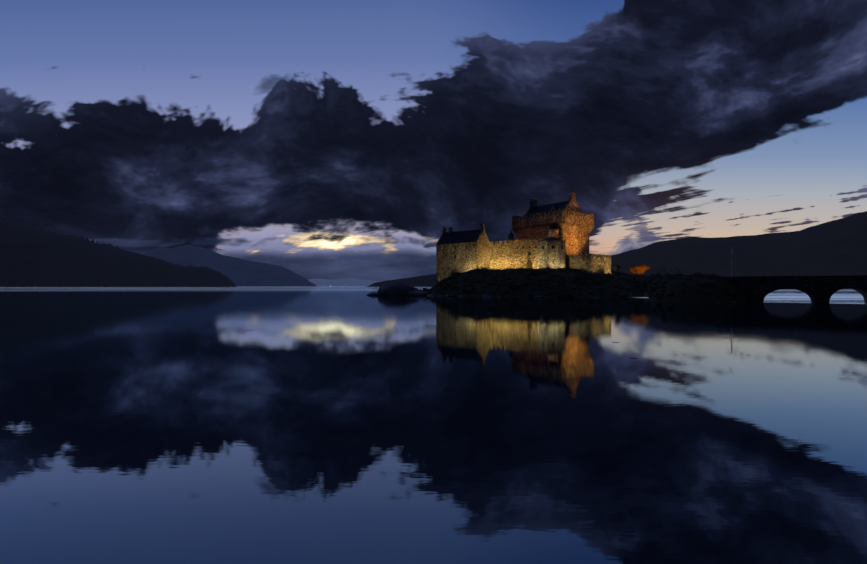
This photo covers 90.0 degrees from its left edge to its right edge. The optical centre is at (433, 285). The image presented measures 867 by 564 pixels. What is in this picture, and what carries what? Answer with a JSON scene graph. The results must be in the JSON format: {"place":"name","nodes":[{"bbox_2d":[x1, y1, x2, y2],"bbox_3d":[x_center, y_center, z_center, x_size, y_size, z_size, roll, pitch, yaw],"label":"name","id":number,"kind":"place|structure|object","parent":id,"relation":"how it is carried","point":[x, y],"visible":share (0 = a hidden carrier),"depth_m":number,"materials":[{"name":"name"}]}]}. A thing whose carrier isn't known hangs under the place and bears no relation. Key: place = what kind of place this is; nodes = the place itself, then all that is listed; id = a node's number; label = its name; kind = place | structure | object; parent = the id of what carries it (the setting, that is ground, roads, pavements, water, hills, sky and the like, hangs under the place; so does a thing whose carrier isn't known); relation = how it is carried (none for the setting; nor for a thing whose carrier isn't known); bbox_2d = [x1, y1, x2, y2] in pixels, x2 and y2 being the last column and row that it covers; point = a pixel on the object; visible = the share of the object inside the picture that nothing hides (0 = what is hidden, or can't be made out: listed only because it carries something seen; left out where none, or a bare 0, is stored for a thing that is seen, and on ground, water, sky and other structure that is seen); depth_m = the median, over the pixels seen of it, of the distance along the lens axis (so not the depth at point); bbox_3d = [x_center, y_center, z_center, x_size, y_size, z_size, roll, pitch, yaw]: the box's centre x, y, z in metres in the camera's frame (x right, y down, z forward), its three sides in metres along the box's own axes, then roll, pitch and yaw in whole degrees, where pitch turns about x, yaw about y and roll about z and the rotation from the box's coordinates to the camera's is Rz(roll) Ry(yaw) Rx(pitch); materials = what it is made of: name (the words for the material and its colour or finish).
{"place":"outdoors","nodes":[
{"label":"outdoors","id":0,"kind":"place"},
{"bbox_2d":[0,220,236,286],"bbox_3d":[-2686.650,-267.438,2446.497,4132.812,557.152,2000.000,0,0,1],"label":"hill","id":1,"kind":"structure","parent":0,"point":[32,256],"depth_m":1664.54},
{"bbox_2d":[4,219,212,269],"bbox_3d":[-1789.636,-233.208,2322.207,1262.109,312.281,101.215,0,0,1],"label":"hill conifers","id":2,"kind":"object","parent":1,"relation":"on","point":[111,245],"visible":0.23,"depth_m":2316.55,"materials":[{"name":"black plant"}]},
{"bbox_2d":[143,245,316,285],"bbox_3d":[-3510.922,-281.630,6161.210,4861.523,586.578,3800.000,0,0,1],"label":"mountain","id":3,"kind":"structure","parent":0,"point":[239,272],"depth_m":4984.68,"materials":[{"name":"blue"}]},
{"bbox_2d":[307,278,381,285],"bbox_3d":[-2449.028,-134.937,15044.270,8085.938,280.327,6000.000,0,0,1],"label":"mountain","id":4,"kind":"structure","parent":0,"point":[342,282],"depth_m":13140.68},
{"bbox_2d":[367,274,435,286],"bbox_3d":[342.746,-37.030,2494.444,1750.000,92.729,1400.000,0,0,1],"label":"hill","id":5,"kind":"structure","parent":0,"point":[424,281],"depth_m":2022.41,"materials":[{"name":"black"}]},
{"bbox_2d":[0,286,866,563],"bbox_3d":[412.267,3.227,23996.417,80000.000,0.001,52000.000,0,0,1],"label":"loch water","id":6,"kind":"structure","parent":0,"point":[693,433],"depth_m":9.82,"materials":[{"name":"blue liquid"}]},
{"bbox_2d":[367,283,427,295],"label":"rocky islet","id":7,"kind":"object","parent":6,"relation":"in","point":[394,289],"visible":0.58,"depth_m":146.50,"materials":[{"name":"black stone"}]},
{"bbox_2d":[704,275,866,303],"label":"stone bridge","id":8,"kind":"structure","parent":6,"relation":"in","point":[815,289],"depth_m":80.56,"materials":[{"name":"black stone"}]},
{"bbox_2d":[0,0,866,280],"label":"sky","id":9,"kind":"structure","parent":0,"point":[312,139],"materials":[{"name":"blue"}]},
{"bbox_2d":[422,268,745,302],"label":"rocky island","id":10,"kind":"structure","parent":0,"point":[691,294],"depth_m":123.92,"materials":[{"name":"black stone"}]},
{"bbox_2d":[423,223,489,289],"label":"castle range","id":11,"kind":"structure","parent":10,"relation":"on","point":[462,251],"depth_m":155.00,"materials":[{"name":"stone"}]},
{"bbox_2d":[490,230,541,269],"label":"wall","id":12,"kind":"structure","parent":10,"relation":"on","point":[516,254],"depth_m":153.38,"materials":[{"name":"stone"}]},
{"bbox_2d":[536,235,565,268],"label":"castle bastion","id":13,"kind":"object","parent":10,"relation":"on","point":[551,252],"visible":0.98,"depth_m":138.59,"materials":[{"name":"stone"}]},
{"bbox_2d":[512,192,593,258],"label":"castle keep","id":14,"kind":"structure","parent":10,"relation":"on","point":[570,223],"depth_m":155.88,"materials":[{"name":"brown stone"}]},
{"bbox_2d":[431,267,717,297],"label":"gorse bushes","id":15,"kind":"object","parent":10,"relation":"on","point":[644,289],"visible":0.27,"depth_m":132.75,"materials":[{"name":"plant"}]},
{"bbox_2d":[419,267,745,300],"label":"island heather tussocks","id":16,"kind":"object","parent":10,"relation":"on","point":[659,293],"visible":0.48,"depth_m":128.68,"materials":[{"name":"black plant"}]},
{"bbox_2d":[565,254,610,274],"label":"stone wall","id":17,"kind":"structure","parent":10,"relation":"on","point":[593,264],"depth_m":140.58,"materials":[{"name":"beige stone"}]},
{"bbox_2d":[614,265,621,272],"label":"pale tree","id":18,"kind":"object","parent":10,"relation":"on","point":[617,267],"visible":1,"depth_m":150.55,"materials":[{"name":"green plant"}]},
{"bbox_2d":[630,263,649,273],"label":"autumn tree","id":19,"kind":"object","parent":10,"relation":"on","point":[640,269],"visible":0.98,"depth_m":165.03,"materials":[{"name":"orange plant"}]},
{"bbox_2d":[731,247,732,275],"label":"flagpole","id":20,"kind":"object","parent":10,"relation":"on","point":[731,260],"visible":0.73,"depth_m":100.74,"materials":[{"name":"grey paint"}]},
{"bbox_2d":[611,211,866,288],"bbox_3d":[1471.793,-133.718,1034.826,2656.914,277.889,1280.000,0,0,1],"label":"hill","id":21,"kind":"structure","parent":0,"point":[838,247],"depth_m":565.15,"materials":[{"name":"black"}]}
]}

